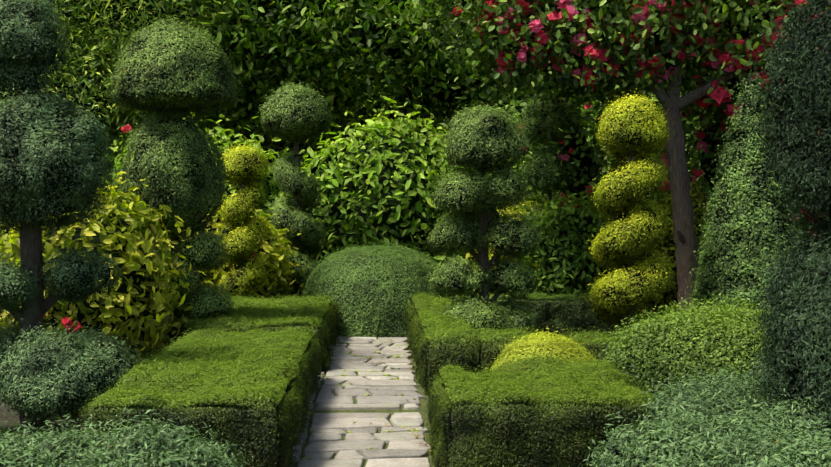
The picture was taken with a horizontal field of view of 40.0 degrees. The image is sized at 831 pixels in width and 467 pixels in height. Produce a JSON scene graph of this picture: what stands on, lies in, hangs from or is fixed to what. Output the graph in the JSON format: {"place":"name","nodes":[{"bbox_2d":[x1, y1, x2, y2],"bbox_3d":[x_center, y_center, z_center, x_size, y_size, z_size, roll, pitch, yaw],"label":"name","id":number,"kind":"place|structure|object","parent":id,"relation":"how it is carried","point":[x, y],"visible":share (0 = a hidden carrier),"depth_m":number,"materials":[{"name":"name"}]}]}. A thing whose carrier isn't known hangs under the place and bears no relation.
{"place":"outdoors","nodes":[
{"label":"outdoors","id":0,"kind":"place"},
{"bbox_2d":[30,0,124,86],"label":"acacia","id":1,"kind":"object","parent":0,"point":[58,7],"depth_m":18.12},
{"bbox_2d":[144,0,348,133],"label":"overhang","id":2,"kind":"object","parent":1,"relation":"on","point":[266,89],"depth_m":18.42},
{"bbox_2d":[207,26,392,176],"bbox_3d":[-2.061,-2.312,19.669,3.366,2.804,2.629,0,2,-2],"label":"bush","id":3,"kind":"object","parent":2,"relation":"attached to","point":[356,114],"depth_m":19.45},
{"bbox_2d":[271,0,456,123],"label":"foliage","id":4,"kind":"object","parent":3,"relation":"hanging from","point":[371,66],"depth_m":17.81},
{"bbox_2d":[0,292,657,442],"bbox_3d":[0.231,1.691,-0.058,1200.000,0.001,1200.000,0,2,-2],"label":"ground","id":5,"kind":"structure","parent":0,"point":[3,422],"depth_m":8.70,"materials":[{"name":"soil"}]},
{"bbox_2d":[0,426,23,465],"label":"shrub","id":6,"kind":"object","parent":5,"relation":"on","point":[9,439],"depth_m":5.74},
{"bbox_2d":[0,456,28,466],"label":"shrub","id":7,"kind":"object","parent":5,"relation":"on","point":[15,461],"visible":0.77,"depth_m":5.00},
{"bbox_2d":[0,415,64,454],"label":"shrub","id":8,"kind":"object","parent":5,"relation":"on","point":[14,440],"visible":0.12,"depth_m":5.74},
{"bbox_2d":[0,430,67,466],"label":"shrub","id":9,"kind":"object","parent":5,"relation":"on","point":[4,453],"depth_m":5.23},
{"bbox_2d":[1,79,69,436],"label":"tree trunk","id":10,"kind":"object","parent":5,"relation":"on","point":[30,247],"visible":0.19,"depth_m":8.16,"materials":[{"name":"brown wood"}]},
{"bbox_2d":[0,245,51,322],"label":"topiary","id":11,"kind":"object","parent":10,"relation":"attached to","point":[11,270],"depth_m":7.99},
{"bbox_2d":[0,315,56,405],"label":"bush","id":12,"kind":"object","parent":10,"relation":"attached to","point":[3,336],"depth_m":8.15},
{"bbox_2d":[0,0,78,102],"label":"ball tree","id":13,"kind":"object","parent":10,"relation":"attached to","point":[14,60],"depth_m":7.96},
{"bbox_2d":[0,78,122,244],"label":"ball tree","id":14,"kind":"object","parent":10,"relation":"attached to","point":[16,218],"depth_m":7.89,"materials":[{"name":"plant"}]},
{"bbox_2d":[34,234,132,314],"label":"topiary","id":15,"kind":"object","parent":10,"relation":"attached to","point":[73,297],"depth_m":8.16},
{"bbox_2d":[1,414,125,466],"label":"shrub","id":16,"kind":"object","parent":5,"relation":"on","point":[52,442],"depth_m":5.60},
{"bbox_2d":[0,99,131,222],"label":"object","id":17,"kind":"object","parent":5,"relation":"on","point":[118,205],"depth_m":15.25,"materials":[{"name":"green plant"}]},
{"bbox_2d":[0,182,135,332],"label":"bush","id":18,"kind":"object","parent":5,"relation":"on","point":[3,233],"depth_m":11.12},
{"bbox_2d":[0,316,159,432],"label":"bush","id":19,"kind":"object","parent":5,"relation":"on","point":[39,409],"depth_m":7.77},
{"bbox_2d":[43,124,709,332],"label":"red flowers","id":20,"kind":"object","parent":19,"relation":"on","point":[70,322],"visible":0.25,"depth_m":9.83,"materials":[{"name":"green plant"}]},
{"bbox_2d":[68,440,111,465],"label":"shrub","id":21,"kind":"object","parent":5,"relation":"on","point":[87,458],"visible":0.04,"depth_m":5.45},
{"bbox_2d":[0,171,192,363],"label":"bush","id":22,"kind":"object","parent":5,"relation":"on","point":[144,216],"depth_m":10.17,"materials":[{"name":"plant"}]},
{"bbox_2d":[1,420,252,466],"bbox_3d":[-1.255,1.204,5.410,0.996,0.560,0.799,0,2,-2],"label":"shrub","id":23,"kind":"object","parent":5,"relation":"on","point":[212,457],"depth_m":5.36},
{"bbox_2d":[128,336,168,354],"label":"ball","id":24,"kind":"object","parent":5,"relation":"on","point":[139,346],"depth_m":11.09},
{"bbox_2d":[141,297,181,340],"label":"ball","id":25,"kind":"object","parent":24,"relation":"on","point":[155,318],"depth_m":11.05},
{"bbox_2d":[150,253,203,301],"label":"ball","id":26,"kind":"object","parent":25,"relation":"on","point":[191,287],"depth_m":10.97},
{"bbox_2d":[80,407,224,466],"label":"shrub","id":27,"kind":"object","parent":5,"relation":"on","point":[134,432],"depth_m":5.50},
{"bbox_2d":[171,103,197,315],"bbox_3d":[-2.393,-0.056,11.223,0.538,2.950,0.331,0,2,-2],"label":"topiary trunk","id":28,"kind":"object","parent":5,"relation":"on","point":[176,236],"depth_m":11.28,"materials":[{"name":"brown wood"}]},
{"bbox_2d":[147,240,173,276],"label":"ball","id":29,"kind":"object","parent":28,"relation":"attached to","point":[157,250],"depth_m":11.17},
{"bbox_2d":[133,426,243,465],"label":"shrub","id":30,"kind":"object","parent":5,"relation":"on","point":[210,441],"visible":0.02,"depth_m":5.84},
{"bbox_2d":[73,322,324,466],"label":"hedge","id":31,"kind":"object","parent":5,"relation":"on","point":[221,365],"depth_m":7.18,"materials":[{"name":"plant"}]},
{"bbox_2d":[165,275,239,322],"bbox_3d":[-2.132,0.687,11.285,0.803,0.568,0.605,-1,2,-23],"label":"ball","id":32,"kind":"object","parent":5,"relation":"on","point":[210,304],"depth_m":11.15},
{"bbox_2d":[170,223,232,277],"bbox_3d":[-2.144,0.167,11.210,0.679,0.548,0.661,0,2,-2],"label":"ball","id":33,"kind":"object","parent":32,"relation":"on","point":[200,258],"depth_m":11.08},
{"bbox_2d":[114,104,232,243],"bbox_3d":[-2.400,-0.593,11.227,1.157,1.448,1.067,0,2,-2],"label":"ball","id":34,"kind":"object","parent":33,"relation":"on","point":[169,142],"depth_m":10.95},
{"bbox_2d":[102,14,244,118],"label":"topiary","id":35,"kind":"object","parent":34,"relation":"on","point":[146,103],"depth_m":10.88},
{"bbox_2d":[102,112,314,298],"bbox_3d":[-3.133,0.050,16.665,4.018,3.728,2.218,0,2,-2],"label":"bush","id":36,"kind":"object","parent":5,"relation":"on","point":[220,132],"depth_m":16.55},
{"bbox_2d":[150,193,303,301],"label":"bush","id":37,"kind":"object","parent":5,"relation":"on","point":[283,271],"depth_m":14.50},
{"bbox_2d":[240,175,248,298],"bbox_3d":[-2.080,0.226,13.839,0.102,2.239,0.116,0,2,-2],"label":"topiary trunk","id":38,"kind":"object","parent":5,"relation":"on","point":[244,186],"visible":0.1,"depth_m":13.80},
{"bbox_2d":[213,176,273,297],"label":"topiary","id":39,"kind":"object","parent":38,"relation":"attached to","point":[243,290],"depth_m":13.66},
{"bbox_2d":[222,141,272,189],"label":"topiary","id":40,"kind":"object","parent":39,"relation":"on","point":[240,170],"depth_m":13.64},
{"bbox_2d":[159,292,342,372],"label":"hedge","id":41,"kind":"object","parent":5,"relation":"on","point":[270,311],"depth_m":11.44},
{"bbox_2d":[74,8,430,154],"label":"trunks","id":42,"kind":"object","parent":5,"relation":"on","point":[409,94],"visible":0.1,"depth_m":19.06,"materials":[{"name":"brown wood"}]},
{"bbox_2d":[0,12,105,122],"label":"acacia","id":43,"kind":"object","parent":42,"relation":"attached to","point":[61,82],"visible":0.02,"depth_m":18.04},
{"bbox_2d":[0,0,205,191],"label":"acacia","id":44,"kind":"object","parent":43,"relation":"on","point":[94,90],"depth_m":17.68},
{"bbox_2d":[31,0,283,137],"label":"foliage","id":45,"kind":"object","parent":42,"relation":"hanging from","point":[115,34],"depth_m":17.79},
{"bbox_2d":[96,75,266,193],"bbox_3d":[-4.428,-1.536,19.831,3.669,2.970,2.732,0,2,-2],"label":"bush","id":46,"kind":"object","parent":45,"relation":"attached to","point":[231,126],"depth_m":19.53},
{"bbox_2d":[78,0,315,80],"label":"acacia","id":47,"kind":"object","parent":42,"relation":"attached to","point":[231,9],"visible":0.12,"depth_m":18.67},
{"bbox_2d":[180,0,414,103],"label":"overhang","id":48,"kind":"object","parent":47,"relation":"attached to","point":[283,38],"depth_m":18.10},
{"bbox_2d":[285,0,495,89],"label":"foliage","id":49,"kind":"object","parent":42,"relation":"attached to","point":[371,13],"depth_m":17.68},
{"bbox_2d":[353,17,514,147],"bbox_3d":[0.508,-2.523,19.208,3.293,2.405,3.126,0,2,-2],"label":"foliage","id":50,"kind":"object","parent":42,"relation":"attached to","point":[441,108],"depth_m":18.74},
{"bbox_2d":[446,55,664,304],"bbox_3d":[2.866,-0.848,18.102,4.949,5.253,2.943,0,2,-2],"label":"foliage","id":51,"kind":"object","parent":42,"relation":"attached to","point":[488,91],"depth_m":17.50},
{"bbox_2d":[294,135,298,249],"bbox_3d":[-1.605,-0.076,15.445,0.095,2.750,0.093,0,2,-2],"label":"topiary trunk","id":52,"kind":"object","parent":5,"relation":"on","point":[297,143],"visible":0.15,"depth_m":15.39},
{"bbox_2d":[294,147,300,296],"bbox_3d":[-1.604,0.068,15.451,0.113,2.462,0.117,0,2,-2],"label":"topiary trunk","id":53,"kind":"object","parent":5,"relation":"on","point":[296,152],"visible":0.25,"depth_m":15.41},
{"bbox_2d":[267,145,332,296],"bbox_3d":[-1.588,-0.114,15.328,0.951,2.161,0.855,0,2,-2],"label":"spiral coil","id":54,"kind":"object","parent":53,"relation":"attached to","point":[307,242],"depth_m":15.23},
{"bbox_2d":[257,80,335,144],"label":"topiary","id":55,"kind":"object","parent":54,"relation":"on","point":[289,135],"depth_m":15.10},
{"bbox_2d":[294,343,434,466],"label":"path bed","id":56,"kind":"object","parent":5,"relation":"on","point":[423,403],"depth_m":8.97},
{"bbox_2d":[289,336,430,466],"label":"path stones","id":57,"kind":"object","parent":56,"relation":"on","point":[327,443],"visible":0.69,"depth_m":8.91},
{"bbox_2d":[291,338,418,464],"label":"path weeds","id":58,"kind":"object","parent":57,"relation":"on","point":[340,384],"visible":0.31,"depth_m":10.38,"materials":[{"name":"green plant"}]},
{"bbox_2d":[304,361,430,450],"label":"path litter","id":59,"kind":"object","parent":57,"relation":"on","point":[386,424],"visible":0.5,"depth_m":8.24,"materials":[{"name":"brown plant"}]},
{"bbox_2d":[263,96,476,294],"bbox_3d":[-0.460,-0.049,16.716,3.854,3.947,2.250,0,2,-2],"label":"leafy bush","id":60,"kind":"object","parent":5,"relation":"on","point":[371,126],"depth_m":16.34,"materials":[{"name":"plant"}]},
{"bbox_2d":[301,241,449,337],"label":"dome","id":61,"kind":"structure","parent":5,"relation":"on","point":[386,250],"depth_m":13.75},
{"bbox_2d":[403,291,482,395],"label":"hedge","id":62,"kind":"object","parent":5,"relation":"on","point":[418,340],"depth_m":9.90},
{"bbox_2d":[433,288,517,336],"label":"shrub","id":63,"kind":"object","parent":5,"relation":"on","point":[471,303],"depth_m":11.34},
{"bbox_2d":[457,162,505,308],"bbox_3d":[0.703,0.279,11.776,0.590,2.252,0.427,0,2,-2],"label":"topiary trunk","id":64,"kind":"object","parent":5,"relation":"on","point":[484,260],"visible":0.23,"depth_m":11.68,"materials":[{"name":"brown plant"}]},
{"bbox_2d":[424,210,487,260],"bbox_3d":[0.421,0.007,11.688,0.732,0.548,0.593,0,2,-2],"label":"topiary ball","id":65,"kind":"object","parent":64,"relation":"attached to","point":[453,249],"depth_m":11.61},
{"bbox_2d":[427,254,491,303],"bbox_3d":[0.444,0.443,11.560,0.711,0.542,0.566,0,2,-2],"label":"topiary ball","id":66,"kind":"object","parent":64,"relation":"attached to","point":[446,289],"depth_m":11.45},
{"bbox_2d":[427,164,502,219],"bbox_3d":[0.505,-0.427,11.635,0.866,0.603,0.810,0,2,-2],"label":"topiary ball","id":67,"kind":"object","parent":64,"relation":"attached to","point":[458,208],"depth_m":11.44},
{"bbox_2d":[452,206,511,240],"bbox_3d":[0.686,-0.156,11.903,0.750,0.590,0.569,0,2,-2],"label":"cloud tree","id":68,"kind":"object","parent":64,"relation":"attached to","point":[493,216],"depth_m":11.80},
{"bbox_2d":[435,99,535,177],"bbox_3d":[0.721,-0.960,11.661,1.045,0.830,0.928,0,2,-2],"label":"topiary ball","id":69,"kind":"object","parent":64,"relation":"on","point":[461,159],"depth_m":11.38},
{"bbox_2d":[479,164,533,213],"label":"topiary ball","id":70,"kind":"object","parent":64,"relation":"attached to","point":[511,199],"depth_m":11.43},
{"bbox_2d":[476,255,538,304],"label":"topiary ball","id":71,"kind":"object","parent":64,"relation":"attached to","point":[505,286],"depth_m":11.62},
{"bbox_2d":[478,205,546,264],"bbox_3d":[0.995,0.019,11.633,0.721,0.615,0.568,0,2,-2],"label":"topiary ball","id":72,"kind":"object","parent":64,"relation":"attached to","point":[520,249],"depth_m":11.52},
{"bbox_2d":[493,291,538,335],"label":"shrub","id":73,"kind":"object","parent":64,"relation":"attached to","point":[528,316],"depth_m":11.68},
{"bbox_2d":[399,141,579,293],"bbox_3d":[0.986,0.034,16.837,3.337,3.479,2.128,0,2,-2],"label":"laurel","id":74,"kind":"object","parent":5,"relation":"on","point":[442,168],"depth_m":16.35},
{"bbox_2d":[462,193,587,299],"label":"leafy bush","id":75,"kind":"object","parent":5,"relation":"on","point":[525,212],"depth_m":15.12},
{"bbox_2d":[522,201,566,247],"bbox_3d":[1.679,-0.102,14.898,0.750,0.724,0.637,0,2,-2],"label":"tier","id":76,"kind":"object","parent":75,"relation":"attached to","point":[552,223],"depth_m":14.76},
{"bbox_2d":[517,145,576,197],"bbox_3d":[1.726,-0.838,14.864,0.805,0.762,0.674,0,2,-2],"label":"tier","id":77,"kind":"object","parent":76,"relation":"on","point":[541,171],"depth_m":14.72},
{"bbox_2d":[519,91,586,149],"bbox_3d":[1.758,-1.500,14.843,0.991,0.825,0.814,0,2,-2],"label":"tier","id":78,"kind":"object","parent":77,"relation":"on","point":[558,134],"depth_m":14.66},
{"bbox_2d":[421,351,661,466],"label":"hedge","id":79,"kind":"object","parent":5,"relation":"on","point":[475,384],"depth_m":6.74,"materials":[{"name":"plant"}]},
{"bbox_2d":[485,325,597,374],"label":"dome","id":80,"kind":"structure","parent":5,"relation":"on","point":[516,348],"depth_m":8.25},
{"bbox_2d":[472,324,621,373],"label":"hedge","id":81,"kind":"object","parent":5,"relation":"on","point":[496,334],"depth_m":9.72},
{"bbox_2d":[548,144,551,206],"bbox_3d":[1.774,-0.112,14.949,0.112,2.850,0.109,0,2,-2],"label":"dark trunk","id":82,"kind":"object","parent":5,"relation":"on","point":[549,196],"depth_m":14.91,"materials":[{"name":"brown wood"}]},
{"bbox_2d":[451,289,649,337],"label":"hedge","id":83,"kind":"object","parent":5,"relation":"on","point":[541,298],"depth_m":13.58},
{"bbox_2d":[518,186,622,299],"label":"leafy bush","id":84,"kind":"object","parent":5,"relation":"on","point":[577,265],"depth_m":14.07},
{"bbox_2d":[627,146,636,338],"bbox_3d":[2.266,0.100,11.976,0.108,2.596,0.106,0,2,-2],"label":"topiary trunk","id":85,"kind":"object","parent":5,"relation":"on","point":[631,155],"visible":0.06,"depth_m":11.94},
{"bbox_2d":[585,143,676,329],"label":"spiral topiary","id":86,"kind":"object","parent":85,"relation":"attached to","point":[620,271],"depth_m":11.73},
{"bbox_2d":[593,92,674,159],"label":"topiary bush","id":87,"kind":"object","parent":85,"relation":"on","point":[649,148],"depth_m":11.73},
{"bbox_2d":[568,0,757,311],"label":"tree trunk","id":88,"kind":"object","parent":5,"relation":"on","point":[686,242],"visible":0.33,"depth_m":13.09,"materials":[{"name":"brown wood"}]},
{"bbox_2d":[452,0,828,253],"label":"roses","id":89,"kind":"object","parent":88,"relation":"attached to","point":[722,94],"visible":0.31,"depth_m":13.00,"materials":[{"name":"red plant"}]},
{"bbox_2d":[374,0,594,96],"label":"foliage","id":90,"kind":"object","parent":89,"relation":"attached to","point":[437,22],"depth_m":13.35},
{"bbox_2d":[434,0,573,112],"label":"background foliage","id":91,"kind":"object","parent":89,"relation":"attached to","point":[479,53],"depth_m":13.35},
{"bbox_2d":[428,0,665,132],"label":"foliage","id":92,"kind":"object","parent":89,"relation":"attached to","point":[505,78],"depth_m":12.81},
{"bbox_2d":[494,78,670,230],"bbox_3d":[2.120,-0.890,15.437,2.622,2.733,2.489,0,2,-2],"label":"leafy bush","id":93,"kind":"object","parent":89,"relation":"attached to","point":[598,158],"depth_m":14.87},
{"bbox_2d":[488,0,685,139],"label":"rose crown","id":94,"kind":"object","parent":89,"relation":"attached to","point":[599,73],"depth_m":12.79},
{"bbox_2d":[560,0,727,116],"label":"flowering tree","id":95,"kind":"object","parent":89,"relation":"attached to","point":[682,72],"depth_m":12.97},
{"bbox_2d":[573,0,796,90],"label":"flowering tree","id":96,"kind":"object","parent":89,"relation":"attached to","point":[725,16],"depth_m":12.83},
{"bbox_2d":[660,23,781,164],"bbox_3d":[3.814,-1.761,13.460,1.881,1.900,2.188,0,2,-2],"label":"flowering tree","id":97,"kind":"object","parent":89,"relation":"attached to","point":[705,121],"depth_m":13.33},
{"bbox_2d":[630,65,815,236],"bbox_3d":[4.012,-0.965,14.772,2.892,3.076,2.646,0,2,-2],"label":"hedge","id":98,"kind":"object","parent":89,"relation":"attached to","point":[688,130],"depth_m":14.36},
{"bbox_2d":[657,0,827,116],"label":"flowering tree","id":99,"kind":"object","parent":89,"relation":"attached to","point":[742,52],"depth_m":12.81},
{"bbox_2d":[692,142,830,251],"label":"hedge","id":100,"kind":"object","parent":89,"relation":"attached to","point":[713,170],"depth_m":14.43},
{"bbox_2d":[727,0,830,143],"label":"foliage","id":101,"kind":"object","parent":89,"relation":"attached to","point":[761,68],"visible":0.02,"depth_m":13.14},
{"bbox_2d":[611,174,718,318],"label":"hedge","id":102,"kind":"object","parent":5,"relation":"on","point":[663,251],"depth_m":14.21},
{"bbox_2d":[593,293,781,394],"bbox_3d":[2.694,1.037,9.621,2.470,0.998,2.158,0,2,-2],"label":"box mound","id":103,"kind":"object","parent":5,"relation":"on","point":[700,316],"depth_m":9.18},
{"bbox_2d":[646,369,752,420],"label":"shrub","id":104,"kind":"object","parent":5,"relation":"on","point":[688,385],"depth_m":7.31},
{"bbox_2d":[706,365,768,385],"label":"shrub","id":105,"kind":"object","parent":104,"relation":"on","point":[731,375],"depth_m":7.20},
{"bbox_2d":[634,367,769,429],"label":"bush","id":106,"kind":"object","parent":5,"relation":"on","point":[659,397],"depth_m":6.71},
{"bbox_2d":[642,369,779,426],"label":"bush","id":107,"kind":"object","parent":106,"relation":"on","point":[710,402],"depth_m":6.47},
{"bbox_2d":[575,405,829,466],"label":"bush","id":108,"kind":"object","parent":5,"relation":"on","point":[605,459],"depth_m":6.05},
{"bbox_2d":[609,401,778,466],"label":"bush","id":109,"kind":"object","parent":108,"relation":"on","point":[693,429],"depth_m":5.62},
{"bbox_2d":[648,412,793,466],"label":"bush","id":110,"kind":"object","parent":108,"relation":"on","point":[705,445],"visible":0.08,"depth_m":5.57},
{"bbox_2d":[709,410,829,465],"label":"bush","id":111,"kind":"object","parent":108,"relation":"on","point":[775,434],"visible":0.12,"depth_m":5.41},
{"bbox_2d":[747,447,830,466],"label":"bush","id":112,"kind":"object","parent":108,"relation":"on","point":[787,457],"visible":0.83,"depth_m":4.72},
{"bbox_2d":[779,462,830,466],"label":"yew","id":113,"kind":"object","parent":108,"relation":"on","point":[809,465],"visible":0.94,"depth_m":4.62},
{"bbox_2d":[655,372,752,392],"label":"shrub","id":114,"kind":"object","parent":5,"relation":"on","point":[704,380],"depth_m":7.13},
{"bbox_2d":[677,372,768,400],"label":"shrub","id":115,"kind":"object","parent":114,"relation":"on","point":[730,385],"visible":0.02,"depth_m":6.77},
{"bbox_2d":[640,16,818,247],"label":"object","id":116,"kind":"object","parent":5,"relation":"on","point":[686,145],"depth_m":17.05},
{"bbox_2d":[684,73,805,310],"bbox_3d":[3.673,-0.190,12.434,1.519,3.254,1.339,0,2,-2],"label":"cone","id":117,"kind":"object","parent":5,"relation":"on","point":[709,242],"depth_m":12.20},
{"bbox_2d":[708,396,798,432],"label":"shrub","id":118,"kind":"object","parent":5,"relation":"on","point":[748,414],"visible":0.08,"depth_m":6.08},
{"bbox_2d":[739,388,830,444],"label":"bush","id":119,"kind":"object","parent":118,"relation":"on","point":[791,413],"depth_m":5.80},
{"bbox_2d":[702,435,807,466],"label":"shrub","id":120,"kind":"object","parent":5,"relation":"on","point":[744,461],"visible":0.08,"depth_m":5.13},
{"bbox_2d":[701,417,830,466],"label":"bush","id":121,"kind":"object","parent":120,"relation":"on","point":[758,446],"depth_m":5.24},
{"bbox_2d":[742,419,830,466],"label":"bush","id":122,"kind":"object","parent":120,"relation":"on","point":[810,447],"depth_m":4.99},
{"bbox_2d":[735,348,780,378],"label":"shrub","id":123,"kind":"object","parent":5,"relation":"on","point":[758,361],"depth_m":7.51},
{"bbox_2d":[737,0,830,422],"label":"topiary bush","id":124,"kind":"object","parent":5,"relation":"on","point":[783,350],"depth_m":6.03,"materials":[{"name":"plant"}]},
{"bbox_2d":[74,1,665,285],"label":"foliage","id":125,"kind":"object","parent":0,"point":[370,105],"depth_m":21.21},
{"bbox_2d":[370,0,516,106],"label":"foliage","id":126,"kind":"object","parent":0,"point":[483,96],"depth_m":17.87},
{"bbox_2d":[494,0,734,99],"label":"flowering tree","id":127,"kind":"object","parent":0,"point":[602,12],"depth_m":12.66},
{"bbox_3d":[2.258,1.168,6.882,0.909,0.586,0.765,0,2,-2],"label":"yew","id":128,"kind":"object","parent":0,"visible":0},
{"bbox_2d":[744,368,779,389],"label":"bush","id":129,"kind":"object","parent":128,"relation":"on","point":[756,381],"depth_m":7.08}
]}

